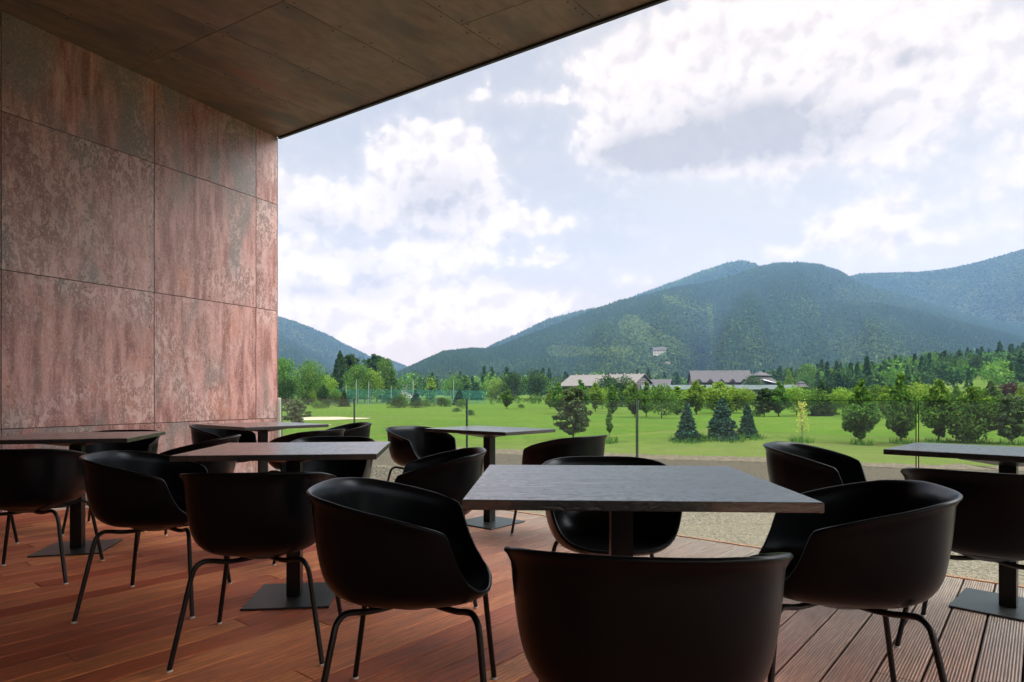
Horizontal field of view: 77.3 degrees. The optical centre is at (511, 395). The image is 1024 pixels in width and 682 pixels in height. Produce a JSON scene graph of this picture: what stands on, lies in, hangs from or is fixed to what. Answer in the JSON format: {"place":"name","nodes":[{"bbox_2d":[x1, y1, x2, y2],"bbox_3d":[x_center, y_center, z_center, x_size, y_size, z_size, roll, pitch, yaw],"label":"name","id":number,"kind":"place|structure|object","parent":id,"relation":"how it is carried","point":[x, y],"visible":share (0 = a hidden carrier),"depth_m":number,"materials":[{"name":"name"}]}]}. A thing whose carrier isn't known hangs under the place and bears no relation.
{"place":"outdoors","nodes":[
{"label":"outdoors","id":0,"kind":"place"},
{"bbox_2d":[53,465,402,508],"bbox_3d":[-5.606,0.998,5.335,10.644,0.004,1.560,0,0,-37],"label":"gravel margin","id":1,"kind":"object","parent":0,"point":[380,472],"visible":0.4,"depth_m":8.28,"materials":[{"name":"beige gravel"}]},
{"bbox_2d":[278,319,441,392],"bbox_3d":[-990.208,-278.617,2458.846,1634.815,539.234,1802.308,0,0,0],"label":"hill","id":2,"kind":"structure","parent":0,"point":[310,338],"depth_m":2584.55,"materials":[{"name":"plant"}]},
{"bbox_2d":[278,316,441,391],"bbox_3d":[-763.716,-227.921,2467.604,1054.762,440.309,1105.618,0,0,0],"label":"forest","id":3,"kind":"object","parent":2,"relation":"on","point":[326,346],"visible":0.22,"depth_m":2591.10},
{"bbox_2d":[515,309,594,335],"bbox_3d":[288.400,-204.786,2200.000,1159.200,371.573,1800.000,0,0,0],"label":"hill shoulder","id":4,"kind":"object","parent":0,"point":[563,318],"visible":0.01,"depth_m":2520.33},
{"bbox_2d":[488,306,602,347],"bbox_3d":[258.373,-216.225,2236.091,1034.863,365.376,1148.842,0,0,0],"label":"forest","id":5,"kind":"object","parent":4,"relation":"on","point":[550,322],"visible":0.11,"depth_m":2407.18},
{"bbox_2d":[277,0,1023,392],"label":"sky","id":6,"kind":"structure","parent":0,"point":[638,152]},
{"bbox_2d":[282,374,1023,465],"bbox_3d":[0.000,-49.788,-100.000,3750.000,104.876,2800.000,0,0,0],"label":"lawn","id":7,"kind":"structure","parent":0,"point":[825,432],"depth_m":47.13,"materials":[{"name":"green plant"}]},
{"bbox_2d":[278,357,298,399],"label":"tree","id":8,"kind":"object","parent":7,"relation":"on","point":[283,366],"visible":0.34,"depth_m":169.45,"materials":[{"name":"green plant"}]},
{"bbox_2d":[278,376,300,408],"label":"tree","id":9,"kind":"object","parent":7,"relation":"on","point":[283,384],"visible":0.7,"depth_m":119.26,"materials":[{"name":"green plant"}]},
{"bbox_2d":[282,399,311,422],"bbox_3d":[-16.065,1.345,47.664,2.296,2.184,1.680,0,0,-29],"label":"shrub","id":10,"kind":"object","parent":7,"relation":"on","point":[294,406],"visible":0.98,"depth_m":47.48,"materials":[{"name":"green plant"}]},
{"bbox_2d":[287,359,326,404],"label":"tree","id":11,"kind":"object","parent":7,"relation":"on","point":[308,375],"visible":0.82,"depth_m":158.91,"materials":[{"name":"green plant"}]},
{"bbox_2d":[326,350,352,402],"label":"tree","id":12,"kind":"object","parent":7,"relation":"on","point":[339,370],"visible":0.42,"depth_m":208.75,"materials":[{"name":"green plant"}]},
{"bbox_2d":[343,354,365,387],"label":"tree","id":13,"kind":"object","parent":7,"relation":"on","point":[350,360],"visible":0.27,"depth_m":213.04,"materials":[{"name":"green plant"}]},
{"bbox_2d":[341,363,375,402],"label":"tree","id":14,"kind":"object","parent":7,"relation":"on","point":[356,374],"visible":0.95,"depth_m":183.60,"materials":[{"name":"green plant"}]},
{"bbox_2d":[361,367,384,402],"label":"tree","id":15,"kind":"object","parent":7,"relation":"on","point":[375,380],"visible":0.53,"depth_m":189.51,"materials":[{"name":"green plant"}]},
{"bbox_2d":[363,353,387,401],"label":"tree","id":16,"kind":"object","parent":7,"relation":"on","point":[372,362],"visible":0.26,"depth_m":223.66,"materials":[{"name":"green plant"}]},
{"bbox_2d":[374,358,398,399],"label":"tree","id":17,"kind":"object","parent":7,"relation":"on","point":[385,366],"visible":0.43,"depth_m":218.82,"materials":[{"name":"green plant"}]},
{"bbox_2d":[380,366,401,402],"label":"tree","id":18,"kind":"object","parent":7,"relation":"on","point":[391,387],"visible":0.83,"depth_m":213.71,"materials":[{"name":"green plant"}]},
{"bbox_2d":[283,365,553,398],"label":"valley wood","id":19,"kind":"object","parent":7,"relation":"on","point":[419,385],"visible":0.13,"depth_m":324.88,"materials":[{"name":"green plant"}]},
{"bbox_2d":[424,378,437,402],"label":"leafy tree","id":20,"kind":"object","parent":7,"relation":"on","point":[430,386],"visible":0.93,"depth_m":199.29,"materials":[{"name":"green plant"}]},
{"bbox_2d":[440,376,464,399],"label":"leafy tree","id":21,"kind":"object","parent":7,"relation":"on","point":[457,385],"visible":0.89,"depth_m":271.90,"materials":[{"name":"green plant"}]},
{"bbox_2d":[485,377,505,399],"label":"leafy tree","id":22,"kind":"object","parent":7,"relation":"on","point":[495,388],"visible":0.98,"depth_m":271.84,"materials":[{"name":"green plant"}]},
{"bbox_2d":[500,385,512,408],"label":"leafy tree","id":23,"kind":"object","parent":7,"relation":"on","point":[506,397],"visible":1,"depth_m":110.62,"materials":[{"name":"green plant"}]},
{"bbox_2d":[500,370,525,400],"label":"leafy tree","id":24,"kind":"object","parent":7,"relation":"on","point":[511,382],"visible":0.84,"depth_m":271.33,"materials":[{"name":"green plant"}]},
{"bbox_2d":[520,368,552,399],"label":"leafy tree","id":25,"kind":"object","parent":7,"relation":"on","point":[541,384],"visible":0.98,"depth_m":248.58,"materials":[{"name":"green plant"}]},
{"bbox_2d":[550,382,566,411],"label":"leafy tree","id":26,"kind":"object","parent":7,"relation":"on","point":[556,400],"visible":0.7,"depth_m":90.31,"materials":[{"name":"green plant"}]},
{"bbox_2d":[551,386,592,436],"bbox_3d":[3.194,0.936,33.245,2.096,2.849,2.095,0,0,-11],"label":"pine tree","id":27,"kind":"object","parent":7,"relation":"on","point":[574,406],"visible":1,"depth_m":33.11,"materials":[{"name":"green plant"}]},
{"bbox_2d":[589,382,604,410],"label":"leafy tree","id":28,"kind":"object","parent":7,"relation":"on","point":[596,395],"visible":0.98,"depth_m":99.47,"materials":[{"name":"green plant"}]},
{"bbox_2d":[592,374,618,404],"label":"leafy tree","id":29,"kind":"object","parent":7,"relation":"on","point":[607,383],"visible":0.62,"depth_m":175.56,"materials":[{"name":"green plant"}]},
{"bbox_2d":[561,373,652,390],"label":"riding barn","id":30,"kind":"structure","parent":7,"relation":"on","point":[639,379],"depth_m":296.01,"materials":[{"name":"grey"}]},
{"bbox_2d":[605,385,619,413],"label":"leafy tree","id":31,"kind":"object","parent":7,"relation":"on","point":[611,394],"visible":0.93,"depth_m":90.50,"materials":[{"name":"green plant"}]},
{"bbox_2d":[624,383,643,416],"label":"leafy tree","id":32,"kind":"object","parent":7,"relation":"on","point":[634,394],"visible":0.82,"depth_m":76.67,"materials":[{"name":"green plant"}]},
{"bbox_2d":[639,381,653,416],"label":"leafy tree","id":33,"kind":"object","parent":7,"relation":"on","point":[643,391],"visible":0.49,"depth_m":78.64,"materials":[{"name":"green plant"}]},
{"bbox_2d":[644,383,679,417],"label":"leafy tree","id":34,"kind":"object","parent":7,"relation":"on","point":[665,393],"visible":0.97,"depth_m":72.81,"materials":[{"name":"green plant"}]},
{"bbox_2d":[303,383,1023,404],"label":"scrub","id":35,"kind":"object","parent":7,"relation":"on","point":[537,398],"visible":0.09,"depth_m":178.78,"materials":[{"name":"green plant"}]},
{"bbox_2d":[532,367,798,394],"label":"valley wood","id":36,"kind":"object","parent":7,"relation":"on","point":[676,380],"visible":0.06,"depth_m":467.19,"materials":[{"name":"green plant"}]},
{"bbox_2d":[670,386,686,414],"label":"leafy tree","id":37,"kind":"object","parent":7,"relation":"on","point":[677,391],"visible":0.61,"depth_m":85.25,"materials":[{"name":"green plant"}]},
{"bbox_2d":[671,402,703,441],"bbox_3d":[8.540,1.299,31.212,1.562,1.973,1.584,0,0,39],"label":"spruce tree","id":38,"kind":"object","parent":7,"relation":"on","point":[686,426],"visible":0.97,"depth_m":31.00,"materials":[{"name":"green plant"}]},
{"bbox_2d":[682,380,707,414],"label":"leafy tree","id":39,"kind":"object","parent":7,"relation":"on","point":[696,392],"visible":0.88,"depth_m":85.29,"materials":[{"name":"green plant"}]},
{"bbox_2d":[639,385,796,393],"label":"building","id":40,"kind":"structure","parent":7,"relation":"on","point":[755,388],"depth_m":259.49,"materials":[{"name":"grey"}]},
{"bbox_2d":[687,370,750,384],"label":"timber lodge","id":41,"kind":"structure","parent":7,"relation":"on","point":[731,377],"depth_m":296.67,"materials":[{"name":"grey"}]},
{"bbox_2d":[701,398,741,440],"bbox_3d":[10.274,1.165,31.497,1.826,2.134,1.753,0,0,0],"label":"spruce tree","id":42,"kind":"object","parent":7,"relation":"on","point":[722,423],"visible":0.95,"depth_m":31.26,"materials":[{"name":"green plant"}]},
{"bbox_2d":[703,381,748,411],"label":"leafy tree","id":43,"kind":"object","parent":7,"relation":"on","point":[718,391],"visible":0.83,"depth_m":89.72,"materials":[{"name":"green plant"}]},
{"bbox_2d":[732,388,756,411],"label":"leafy tree","id":44,"kind":"object","parent":7,"relation":"on","point":[749,396],"visible":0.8,"depth_m":90.39,"materials":[{"name":"green plant"}]},
{"bbox_2d":[736,402,758,437],"bbox_3d":[11.893,1.239,32.283,1.336,1.822,1.317,0,0,-25],"label":"spruce tree","id":45,"kind":"object","parent":7,"relation":"on","point":[747,426],"visible":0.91,"depth_m":32.06,"materials":[{"name":"green plant"}]},
{"bbox_2d":[740,371,775,384],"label":"pavilion","id":46,"kind":"structure","parent":7,"relation":"on","point":[763,375],"depth_m":284.85,"materials":[{"name":"white"}]},
{"bbox_2d":[751,388,776,414],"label":"slim tree","id":47,"kind":"object","parent":7,"relation":"on","point":[763,396],"visible":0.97,"depth_m":76.53,"materials":[{"name":"green plant"}]},
{"bbox_2d":[767,381,792,416],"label":"leafy tree","id":48,"kind":"object","parent":7,"relation":"on","point":[780,398],"visible":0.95,"depth_m":76.28,"materials":[{"name":"green plant"}]},
{"bbox_2d":[786,386,809,414],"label":"leafy tree","id":49,"kind":"object","parent":7,"relation":"on","point":[795,390],"visible":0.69,"depth_m":80.63,"materials":[{"name":"green plant"}]},
{"bbox_2d":[793,363,822,389],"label":"tree","id":50,"kind":"object","parent":7,"relation":"on","point":[809,371],"visible":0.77,"depth_m":328.37,"materials":[{"name":"green plant"}]},
{"bbox_2d":[795,388,831,413],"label":"leafy tree","id":51,"kind":"object","parent":7,"relation":"on","point":[810,401],"visible":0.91,"depth_m":76.29,"materials":[{"name":"green plant"}]},
{"bbox_2d":[808,380,833,415],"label":"conifer tree","id":52,"kind":"object","parent":7,"relation":"on","point":[827,411],"visible":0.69,"depth_m":76.36,"materials":[{"name":"green plant"}]},
{"bbox_2d":[829,386,853,415],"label":"leafy tree","id":53,"kind":"object","parent":7,"relation":"on","point":[843,396],"visible":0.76,"depth_m":76.70,"materials":[{"name":"green plant"}]},
{"bbox_2d":[841,379,883,442],"bbox_3d":[16.583,0.807,30.512,1.804,3.213,1.830,0,0,-5],"label":"maple tree","id":54,"kind":"object","parent":7,"relation":"on","point":[858,418],"visible":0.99,"depth_m":30.34,"materials":[{"name":"green plant"}]},
{"bbox_2d":[876,385,890,418],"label":"leafy tree","id":55,"kind":"object","parent":7,"relation":"on","point":[883,395],"visible":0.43,"depth_m":66.51,"materials":[{"name":"green plant"}]},
{"bbox_2d":[767,341,1023,392],"bbox_3d":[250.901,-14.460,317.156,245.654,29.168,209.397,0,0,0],"label":"valley wood","id":56,"kind":"object","parent":7,"relation":"on","point":[888,371],"visible":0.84,"depth_m":263.86,"materials":[{"name":"green plant"}]},
{"bbox_2d":[883,372,923,441],"bbox_3d":[18.976,0.640,31.265,1.598,3.596,1.766,0,0,1],"label":"maple tree","id":57,"kind":"object","parent":7,"relation":"on","point":[899,415],"visible":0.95,"depth_m":30.89,"materials":[{"name":"green plant"}]},
{"bbox_2d":[902,381,932,416],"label":"leafy tree","id":58,"kind":"object","parent":7,"relation":"on","point":[918,392],"visible":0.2,"depth_m":70.95,"materials":[{"name":"green plant"}]},
{"bbox_2d":[920,379,955,441],"bbox_3d":[21.574,0.787,32.637,2.098,3.294,1.646,0,0,-14],"label":"maple tree","id":59,"kind":"object","parent":7,"relation":"on","point":[931,413],"visible":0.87,"depth_m":32.30,"materials":[{"name":"green plant"}]},
{"bbox_2d":[942,385,1006,441],"bbox_3d":[22.797,0.951,31.994,2.998,2.966,2.638,0,0,26],"label":"maple tree","id":60,"kind":"object","parent":7,"relation":"on","point":[973,415],"visible":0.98,"depth_m":31.48,"materials":[{"name":"green plant"}]},
{"bbox_2d":[966,354,984,379],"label":"tree","id":61,"kind":"object","parent":7,"relation":"on","point":[977,361],"visible":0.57,"depth_m":299.06,"materials":[{"name":"green plant"}]},
{"bbox_2d":[982,380,1000,415],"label":"conifer tree","id":62,"kind":"object","parent":7,"relation":"on","point":[990,389],"visible":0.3,"depth_m":71.10,"materials":[{"name":"green plant"}]},
{"bbox_2d":[988,394,1023,443],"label":"pine tree","id":63,"kind":"object","parent":7,"relation":"on","point":[1014,420],"visible":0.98,"depth_m":30.78,"materials":[{"name":"green plant"}]},
{"bbox_2d":[997,382,1023,396],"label":"leafy tree","id":64,"kind":"object","parent":7,"relation":"on","point":[1012,389],"visible":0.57,"depth_m":157.50,"materials":[{"name":"purple plant"}]},
{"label":"terrace plinth","id":65,"kind":"structure","parent":7,"relation":"on","visible":0},
{"bbox_2d":[0,10,277,511],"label":"rusty steel wall","id":66,"kind":"structure","parent":65,"relation":"on","point":[138,251],"depth_m":6.27,"materials":[{"name":"brown metal"}]},
{"bbox_2d":[0,0,668,138],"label":"rusty steel ceiling","id":67,"kind":"structure","parent":66,"relation":"on","point":[280,69],"depth_m":5.79,"materials":[{"name":"brown"}]},
{"bbox_2d":[926,615,1023,681],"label":"deck base","id":68,"kind":"object","parent":65,"relation":"on","point":[979,654],"depth_m":2.49,"materials":[{"name":"black"}]},
{"bbox_2d":[0,508,1023,681],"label":"deck","id":69,"kind":"structure","parent":68,"relation":"on","point":[121,630],"depth_m":2.73,"materials":[{"name":"brown wood"}]},
{"bbox_2d":[0,449,104,584],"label":"armchair","id":70,"kind":"object","parent":69,"relation":"on","point":[40,481],"visible":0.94,"depth_m":3.39,"materials":[{"name":"black plastic"}]},
{"bbox_2d":[0,431,165,557],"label":"cafe table","id":71,"kind":"object","parent":69,"relation":"on","point":[77,544],"visible":0.91,"depth_m":4.15,"materials":[{"name":"grey stone"}]},
{"bbox_2d":[62,430,159,535],"bbox_3d":[-3.029,0.638,4.904,0.580,0.724,0.565,0,0,-14],"label":"armchair","id":72,"kind":"object","parent":69,"relation":"on","point":[149,445],"visible":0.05,"depth_m":5.10,"materials":[{"name":"black plastic"}]},
{"bbox_2d":[71,450,231,623],"bbox_3d":[-1.738,0.638,3.109,0.565,0.724,0.580,0,0,-7],"label":"armchair","id":73,"kind":"object","parent":69,"relation":"on","point":[137,492],"visible":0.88,"depth_m":2.88,"materials":[{"name":"black plastic"}]},
{"bbox_2d":[137,434,240,552],"bbox_3d":[-2.165,0.638,4.366,0.565,0.724,0.580,0,0,-10],"label":"armchair","id":74,"kind":"object","parent":69,"relation":"on","point":[220,466],"visible":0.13,"depth_m":4.18,"materials":[{"name":"black plastic"}]},
{"bbox_2d":[189,423,256,462],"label":"armchair","id":75,"kind":"object","parent":69,"relation":"on","point":[200,434],"visible":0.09,"depth_m":6.37,"materials":[{"name":"black plastic"}]},
{"bbox_2d":[166,472,341,672],"bbox_3d":[-0.995,0.638,2.565,0.580,0.724,0.565,0,0,-6],"label":"armchair","id":76,"kind":"object","parent":69,"relation":"on","point":[244,517],"visible":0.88,"depth_m":2.33,"materials":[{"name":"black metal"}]},
{"bbox_2d":[197,422,328,471],"bbox_3d":[-2.266,0.629,5.820,0.900,0.739,0.784,0,0,41],"label":"cafe table","id":77,"kind":"object","parent":69,"relation":"on","point":[262,429],"visible":0.62,"depth_m":5.74,"materials":[{"name":"grey stone"}]},
{"bbox_2d":[169,442,389,610],"bbox_3d":[-1.082,0.629,3.187,0.878,0.739,0.766,0,0,-6],"label":"cafe table","id":78,"kind":"object","parent":69,"relation":"on","point":[292,592],"visible":0.9,"depth_m":3.09,"materials":[{"name":"black wood"}]},
{"bbox_2d":[268,429,344,471],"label":"armchair","id":79,"kind":"object","parent":69,"relation":"on","point":[299,435],"visible":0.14,"depth_m":5.07,"materials":[{"name":"black plastic"}]},
{"bbox_2d":[272,436,374,564],"bbox_3d":[-1.163,0.638,4.065,0.580,0.724,0.565,0,0,-4],"label":"armchair","id":80,"kind":"object","parent":69,"relation":"on","point":[349,468],"visible":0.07,"depth_m":4.29,"materials":[{"name":"black plastic"}]},
{"bbox_2d":[327,422,371,437],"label":"armchair","id":81,"kind":"object","parent":69,"relation":"on","point":[361,429],"visible":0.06,"depth_m":6.35,"materials":[{"name":"black plastic"}]},
{"bbox_2d":[306,477,496,681],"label":"armchair","id":82,"kind":"object","parent":69,"relation":"on","point":[382,545],"visible":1,"depth_m":1.77,"materials":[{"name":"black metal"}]},
{"bbox_2d":[385,426,455,480],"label":"armchair","id":83,"kind":"object","parent":69,"relation":"on","point":[408,444],"visible":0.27,"depth_m":5.76,"materials":[{"name":"black plastic"}]},
{"bbox_2d":[368,447,486,608],"bbox_3d":[-0.413,0.638,3.264,0.565,0.724,0.580,0,0,-5],"label":"armchair","id":84,"kind":"object","parent":69,"relation":"on","point":[456,474],"visible":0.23,"depth_m":3.03,"materials":[{"name":"black plastic"}]},
{"bbox_2d":[424,426,554,529],"bbox_3d":[-0.178,0.629,5.034,0.847,0.739,0.600,0,0,40],"label":"cafe table","id":85,"kind":"object","parent":69,"relation":"on","point":[489,519],"visible":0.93,"depth_m":4.99,"materials":[{"name":"grey stone"}]},
{"bbox_2d":[510,435,607,546],"bbox_3d":[0.375,0.638,4.596,0.580,0.724,0.565,0,0,-45],"label":"armchair","id":86,"kind":"object","parent":69,"relation":"on","point":[540,453],"visible":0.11,"depth_m":4.37,"materials":[{"name":"black plastic"}]},
{"bbox_2d":[542,456,681,556],"bbox_3d":[0.399,0.638,2.635,0.580,0.724,0.565,0,0,-1],"label":"armchair","id":87,"kind":"object","parent":69,"relation":"on","point":[583,532],"visible":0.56,"depth_m":2.75,"materials":[{"name":"black plastic"}]},
{"bbox_2d":[462,465,823,555],"bbox_3d":[0.337,0.629,1.981,0.885,0.739,0.810,0,0,3],"label":"cafe table","id":88,"kind":"object","parent":69,"relation":"on","point":[620,493],"visible":0.94,"depth_m":1.77,"materials":[{"name":"black wood"}]},
{"bbox_2d":[504,546,793,681],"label":"armchair","id":89,"kind":"object","parent":69,"relation":"on","point":[592,618],"visible":1,"depth_m":1.12,"materials":[{"name":"black plastic"}]},
{"bbox_2d":[506,510,1023,588],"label":"edge board","id":90,"kind":"object","parent":69,"relation":"attached to","point":[980,580],"depth_m":4.25,"materials":[{"name":"brown wood"}]},
{"bbox_2d":[763,441,866,492],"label":"armchair","id":91,"kind":"object","parent":69,"relation":"on","point":[798,467],"visible":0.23,"depth_m":3.51,"materials":[{"name":"black plastic"}]},
{"bbox_2d":[758,480,962,681],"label":"armchair","id":92,"kind":"object","parent":69,"relation":"on","point":[880,547],"visible":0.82,"depth_m":1.77,"materials":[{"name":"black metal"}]},
{"bbox_2d":[883,442,1023,621],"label":"cafe table","id":93,"kind":"object","parent":69,"relation":"on","point":[1006,602],"visible":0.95,"depth_m":3.00,"materials":[{"name":"black wood"}]},
{"bbox_2d":[893,468,1023,648],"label":"armchair","id":94,"kind":"object","parent":69,"relation":"on","point":[989,523],"visible":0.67,"depth_m":2.33,"materials":[{"name":"black plastic"}]},
{"bbox_2d":[282,435,1023,470],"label":"bare soil strip","id":95,"kind":"object","parent":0,"point":[748,459],"visible":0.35,"depth_m":23.83,"materials":[{"name":"beige soil"}]},
{"bbox_2d":[372,448,1023,585],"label":"gravel yard","id":96,"kind":"structure","parent":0,"point":[749,528],"depth_m":12.24,"materials":[{"name":"beige gravel"}]},
{"bbox_2d":[639,261,758,295],"bbox_3d":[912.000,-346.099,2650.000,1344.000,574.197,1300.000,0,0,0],"label":"peak","id":97,"kind":"structure","parent":0,"point":[673,283],"depth_m":2970.96,"materials":[{"name":"plant"}]},
{"bbox_2d":[628,259,757,298],"bbox_3d":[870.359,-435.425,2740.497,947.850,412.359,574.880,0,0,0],"label":"forest","id":98,"kind":"object","parent":97,"relation":"on","point":[735,270],"visible":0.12,"depth_m":2926.09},
{"bbox_2d":[530,262,905,376],"bbox_3d":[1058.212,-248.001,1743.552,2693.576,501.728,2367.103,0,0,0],"label":"hill","id":99,"kind":"structure","parent":0,"point":[771,337],"depth_m":1255.57,"materials":[{"name":"green plant"}]},
{"bbox_2d":[395,261,1023,390],"bbox_3d":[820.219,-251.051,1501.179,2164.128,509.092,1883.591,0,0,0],"label":"forest","id":100,"kind":"object","parent":99,"relation":"on","point":[581,343],"visible":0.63,"depth_m":1262.65,"materials":[{"name":"green plant"}]},
{"bbox_2d":[605,430,1023,445],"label":"tall grass","id":101,"kind":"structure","parent":0,"point":[793,439],"depth_m":30.96,"materials":[{"name":"green plant"}]},
{"bbox_2d":[826,302,1020,356],"bbox_3d":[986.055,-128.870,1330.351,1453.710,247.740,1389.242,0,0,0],"label":"front spur","id":102,"kind":"structure","parent":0,"point":[908,324],"depth_m":1456.29,"materials":[{"name":"plant"}]},
{"bbox_2d":[821,301,1023,357],"bbox_3d":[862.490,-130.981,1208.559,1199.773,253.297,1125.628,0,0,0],"label":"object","id":103,"kind":"object","parent":102,"relation":"on","point":[977,335],"visible":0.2,"depth_m":1426.19,"materials":[{"name":"green plant"}]},
{"bbox_2d":[851,249,1023,321],"bbox_3d":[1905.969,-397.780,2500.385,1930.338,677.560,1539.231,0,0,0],"label":"hill","id":104,"kind":"structure","parent":0,"point":[955,283],"depth_m":2779.03,"materials":[{"name":"green plant"}]},
{"bbox_2d":[850,249,1023,325],"bbox_3d":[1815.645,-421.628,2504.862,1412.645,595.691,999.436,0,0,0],"label":"forest","id":105,"kind":"object","parent":104,"relation":"on","point":[1013,294],"visible":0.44,"depth_m":2627.95,"materials":[{"name":"green plant"}]},
{"bbox_3d":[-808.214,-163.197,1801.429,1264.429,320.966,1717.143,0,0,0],"label":"left near hill","id":106,"kind":"structure","parent":0,"visible":0},
{"bbox_2d":[278,333,334,377],"bbox_3d":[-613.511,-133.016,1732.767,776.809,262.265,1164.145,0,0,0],"label":"forest","id":107,"kind":"object","parent":106,"relation":"on","point":[298,352],"visible":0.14,"depth_m":1787.25,"materials":[{"name":"green plant"}]},
{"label":"stone kerb","id":108,"kind":"structure","parent":0,"visible":0},
{"bbox_2d":[637,399,916,467],"bbox_3d":[1.631,0.539,4.237,1.786,1.022,0.012,0,0,40],"label":"glass panel","id":109,"kind":"object","parent":108,"relation":"on","point":[697,399],"visible":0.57,"depth_m":4.56,"materials":[{"name":"glass"}]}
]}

